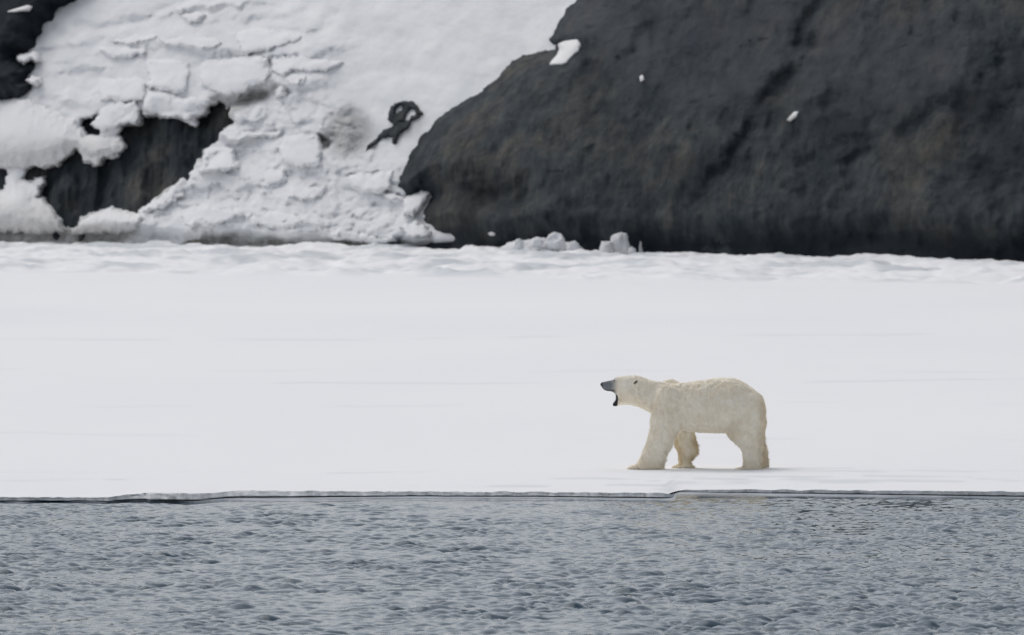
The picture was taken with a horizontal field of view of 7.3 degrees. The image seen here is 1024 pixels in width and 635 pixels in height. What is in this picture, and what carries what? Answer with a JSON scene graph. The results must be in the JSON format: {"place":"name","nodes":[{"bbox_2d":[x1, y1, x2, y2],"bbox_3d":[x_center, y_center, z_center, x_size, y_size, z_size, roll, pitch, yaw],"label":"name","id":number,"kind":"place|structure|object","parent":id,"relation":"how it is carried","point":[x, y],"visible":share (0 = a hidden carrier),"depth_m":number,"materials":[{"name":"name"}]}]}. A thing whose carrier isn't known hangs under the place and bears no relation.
{"place":"outdoors","nodes":[
{"label":"outdoors","id":0,"kind":"place"},
{"bbox_2d":[0,0,75,99],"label":"rock cliff","id":1,"kind":"structure","parent":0,"point":[20,32],"depth_m":374.89,"materials":[{"name":"black stone"}]},
{"bbox_2d":[7,5,31,11],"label":"snow patch","id":2,"kind":"object","parent":1,"relation":"on","point":[25,8],"visible":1,"depth_m":375.36,"materials":[{"name":"white snow"}]},
{"bbox_2d":[0,0,575,246],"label":"snow slope","id":3,"kind":"structure","parent":0,"point":[433,60],"depth_m":357.28,"materials":[{"name":"white snow"}]},
{"bbox_2d":[0,169,7,189],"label":"rock outcrop","id":4,"kind":"object","parent":3,"relation":"on","point":[3,174],"visible":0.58,"depth_m":370.11,"materials":[{"name":"black stone"}]},
{"bbox_2d":[16,50,41,65],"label":"ice chunk","id":5,"kind":"object","parent":3,"relation":"on","point":[30,56],"visible":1,"depth_m":373.63,"materials":[{"name":"white snow"}]},
{"bbox_2d":[0,178,65,234],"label":"snow drift","id":6,"kind":"object","parent":3,"relation":"on","point":[24,209],"visible":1,"depth_m":365.58,"materials":[{"name":"white snow"}]},
{"bbox_2d":[25,75,41,86],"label":"ice chunk","id":7,"kind":"object","parent":3,"relation":"on","point":[34,80],"visible":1,"depth_m":371.98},
{"bbox_2d":[0,98,125,169],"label":"snow drift","id":8,"kind":"object","parent":3,"relation":"on","point":[32,134],"visible":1,"depth_m":368.08,"materials":[{"name":"white snow"}]},
{"bbox_2d":[82,116,99,134],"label":"rock outcrop","id":9,"kind":"object","parent":3,"relation":"on","point":[89,129],"visible":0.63,"depth_m":368.44,"materials":[{"name":"black stone"}]},
{"bbox_2d":[71,210,141,234],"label":"snow drift","id":10,"kind":"object","parent":3,"relation":"on","point":[111,222],"visible":1,"depth_m":360.75,"materials":[{"name":"white snow"}]},
{"bbox_2d":[93,101,141,131],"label":"snow block","id":11,"kind":"structure","parent":3,"relation":"on","point":[114,116],"depth_m":365.56,"materials":[{"name":"white snow"}]},
{"bbox_2d":[98,77,146,102],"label":"ice block","id":12,"kind":"structure","parent":3,"relation":"on","point":[122,90],"depth_m":366.79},
{"bbox_2d":[98,45,146,58],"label":"snow slab","id":13,"kind":"structure","parent":3,"relation":"on","point":[123,52],"depth_m":369.40,"materials":[{"name":"white snow"}]},
{"bbox_2d":[25,102,233,240],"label":"rock outcrop","id":14,"kind":"object","parent":3,"relation":"on","point":[157,157],"visible":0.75,"depth_m":364.18,"materials":[{"name":"black stone"}]},
{"bbox_2d":[111,34,157,45],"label":"snow slab","id":15,"kind":"structure","parent":3,"relation":"on","point":[134,39],"depth_m":369.56,"materials":[{"name":"white snow"}]},
{"bbox_2d":[142,183,184,212],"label":"ice block","id":16,"kind":"structure","parent":3,"relation":"on","point":[175,193],"depth_m":359.09,"materials":[{"name":"white snow"}]},
{"bbox_2d":[146,59,189,94],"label":"ice block","id":17,"kind":"structure","parent":3,"relation":"on","point":[168,75],"depth_m":365.14,"materials":[{"name":"white snow"}]},
{"bbox_2d":[143,90,212,121],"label":"snow block","id":18,"kind":"structure","parent":3,"relation":"on","point":[162,104],"depth_m":363.15,"materials":[{"name":"white snow"}]},
{"bbox_2d":[159,36,220,49],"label":"snow slab","id":19,"kind":"structure","parent":3,"relation":"on","point":[198,43],"depth_m":366.10,"materials":[{"name":"white snow"}]},
{"bbox_2d":[182,11,206,23],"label":"ice chunk","id":20,"kind":"object","parent":3,"relation":"on","point":[195,16],"visible":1,"depth_m":367.78,"materials":[{"name":"white snow"}]},
{"bbox_2d":[180,205,235,227],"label":"ice block","id":21,"kind":"structure","parent":3,"relation":"on","point":[206,216],"depth_m":355.69,"materials":[{"name":"white snow"}]},
{"bbox_2d":[199,143,239,173],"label":"ice block","id":22,"kind":"structure","parent":3,"relation":"on","point":[223,158],"depth_m":358.20,"materials":[{"name":"white snow"}]},
{"bbox_2d":[199,54,270,98],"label":"ice block","id":23,"kind":"structure","parent":3,"relation":"on","point":[235,77],"depth_m":361.88,"materials":[{"name":"white snow"}]},
{"bbox_2d":[221,130,283,141],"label":"snow slab","id":24,"kind":"structure","parent":3,"relation":"on","point":[236,135],"depth_m":358.23,"materials":[{"name":"white snow"}]},
{"bbox_2d":[245,168,287,186],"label":"ice block","id":25,"kind":"structure","parent":3,"relation":"on","point":[264,177],"depth_m":355.25,"materials":[{"name":"white snow"}]},
{"bbox_2d":[236,27,301,54],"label":"snow slab","id":26,"kind":"structure","parent":3,"relation":"on","point":[257,40],"depth_m":362.56,"materials":[{"name":"white snow"}]},
{"bbox_2d":[246,210,302,228],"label":"ice block","id":27,"kind":"structure","parent":3,"relation":"on","point":[271,219],"depth_m":352.17,"materials":[{"name":"white snow"}]},
{"bbox_2d":[275,84,287,97],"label":"ice chunk","id":28,"kind":"object","parent":3,"relation":"on","point":[281,90],"visible":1,"depth_m":359.07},
{"bbox_2d":[286,74,306,85],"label":"ice chunk","id":29,"kind":"object","parent":3,"relation":"on","point":[293,79],"visible":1,"depth_m":358.54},
{"bbox_2d":[276,134,322,168],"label":"ice block","id":30,"kind":"structure","parent":3,"relation":"on","point":[299,151],"depth_m":354.73,"materials":[{"name":"white snow"}]},
{"bbox_2d":[287,185,325,200],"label":"ice block","id":31,"kind":"structure","parent":3,"relation":"on","point":[302,193],"depth_m":352.42,"materials":[{"name":"white snow"}]},
{"bbox_2d":[270,55,343,75],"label":"snow slab","id":32,"kind":"structure","parent":3,"relation":"on","point":[283,65],"depth_m":359.37,"materials":[{"name":"white snow"}]},
{"bbox_2d":[323,227,399,243],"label":"ice block","id":33,"kind":"structure","parent":3,"relation":"on","point":[339,234],"depth_m":348.40,"materials":[{"name":"white snow"}]},
{"bbox_2d":[348,170,393,194],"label":"ice block","id":34,"kind":"structure","parent":3,"relation":"on","point":[379,183],"depth_m":350.03,"materials":[{"name":"white snow"}]},
{"bbox_2d":[366,113,419,150],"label":"rock spur","id":35,"kind":"structure","parent":3,"relation":"on","point":[395,131],"depth_m":351.93,"materials":[{"name":"grey stone"}]},
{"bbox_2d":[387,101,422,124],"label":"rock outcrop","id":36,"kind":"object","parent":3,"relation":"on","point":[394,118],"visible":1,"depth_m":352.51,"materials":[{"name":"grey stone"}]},
{"bbox_2d":[383,190,430,217],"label":"snow block","id":37,"kind":"structure","parent":3,"relation":"on","point":[413,204],"depth_m":347.12,"materials":[{"name":"white snow"}]},
{"bbox_2d":[399,219,431,237],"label":"snow block","id":38,"kind":"structure","parent":3,"relation":"on","point":[415,228],"depth_m":345.38,"materials":[{"name":"white snow"}]},
{"bbox_2d":[0,240,1023,497],"bbox_3d":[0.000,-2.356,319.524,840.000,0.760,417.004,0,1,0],"label":"sea ice","id":39,"kind":"structure","parent":0,"point":[160,366],"depth_m":174.87,"materials":[{"name":"white ice"}]},
{"bbox_2d":[0,489,1023,501],"bbox_3d":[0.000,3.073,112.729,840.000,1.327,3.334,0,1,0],"label":"ice edge","id":40,"kind":"object","parent":39,"relation":"attached to","point":[184,496],"visible":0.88,"depth_m":112.58,"materials":[{"name":"white ice"}]},
{"bbox_2d":[514,238,523,249],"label":"ice chunk","id":41,"kind":"object","parent":39,"relation":"on","point":[519,244],"visible":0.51,"depth_m":335.24,"materials":[{"name":"white ice"}]},
{"bbox_2d":[533,237,542,247],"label":"ice block","id":42,"kind":"object","parent":39,"relation":"on","point":[537,242],"depth_m":335.08,"materials":[{"name":"white ice"}]},
{"bbox_2d":[500,237,582,250],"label":"snow mound","id":43,"kind":"object","parent":39,"relation":"on","point":[528,243],"visible":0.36,"depth_m":336.23,"materials":[{"name":"white snow"}]},
{"bbox_2d":[544,232,566,251],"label":"ice block","id":44,"kind":"object","parent":39,"relation":"on","point":[554,241],"depth_m":335.26,"materials":[{"name":"white ice"}]},
{"bbox_2d":[570,241,580,250],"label":"ice chunk","id":45,"kind":"object","parent":39,"relation":"on","point":[574,245],"visible":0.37,"depth_m":335.25,"materials":[{"name":"white ice"}]},
{"bbox_2d":[599,241,610,252],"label":"ice block","id":46,"kind":"object","parent":39,"relation":"on","point":[605,246],"depth_m":333.36,"materials":[{"name":"white ice"}]},
{"bbox_2d":[611,232,629,254],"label":"ice block","id":47,"kind":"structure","parent":39,"relation":"on","point":[620,243],"depth_m":333.64,"materials":[{"name":"white ice"}]},
{"bbox_2d":[628,246,636,254],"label":"ice chunk","id":48,"kind":"object","parent":39,"relation":"on","point":[631,249],"visible":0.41,"depth_m":332.90,"materials":[{"name":"white ice"}]},
{"bbox_2d":[638,241,643,252],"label":"ice chunk","id":49,"kind":"object","parent":39,"relation":"on","point":[640,248],"visible":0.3,"depth_m":333.93,"materials":[{"name":"grey ice"}]},
{"bbox_2d":[600,375,769,469],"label":"polar bear","id":50,"kind":"object","parent":39,"relation":"on","point":[733,409],"visible":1,"depth_m":119.78},
{"bbox_2d":[0,489,1023,634],"bbox_3d":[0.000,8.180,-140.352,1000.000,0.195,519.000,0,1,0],"label":"sea water","id":51,"kind":"structure","parent":0,"point":[798,566],"depth_m":94.02,"materials":[{"name":"grey liquid"}]},
{"bbox_2d":[0,492,1023,502],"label":"new ice","id":52,"kind":"structure","parent":51,"relation":"on","point":[540,498],"depth_m":112.44,"materials":[{"name":"grey ice"}]},
{"bbox_2d":[398,0,1023,261],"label":"rock cliff","id":53,"kind":"structure","parent":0,"point":[901,133],"depth_m":332.93,"materials":[{"name":"grey stone"}]},
{"bbox_2d":[549,40,580,64],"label":"snow patch","id":54,"kind":"object","parent":53,"relation":"on","point":[568,50],"visible":1,"depth_m":346.56,"materials":[{"name":"white snow"}]},
{"bbox_2d":[787,111,797,120],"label":"snow patch","id":55,"kind":"object","parent":53,"relation":"on","point":[793,116],"visible":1,"depth_m":330.74,"materials":[{"name":"white snow"}]}
]}

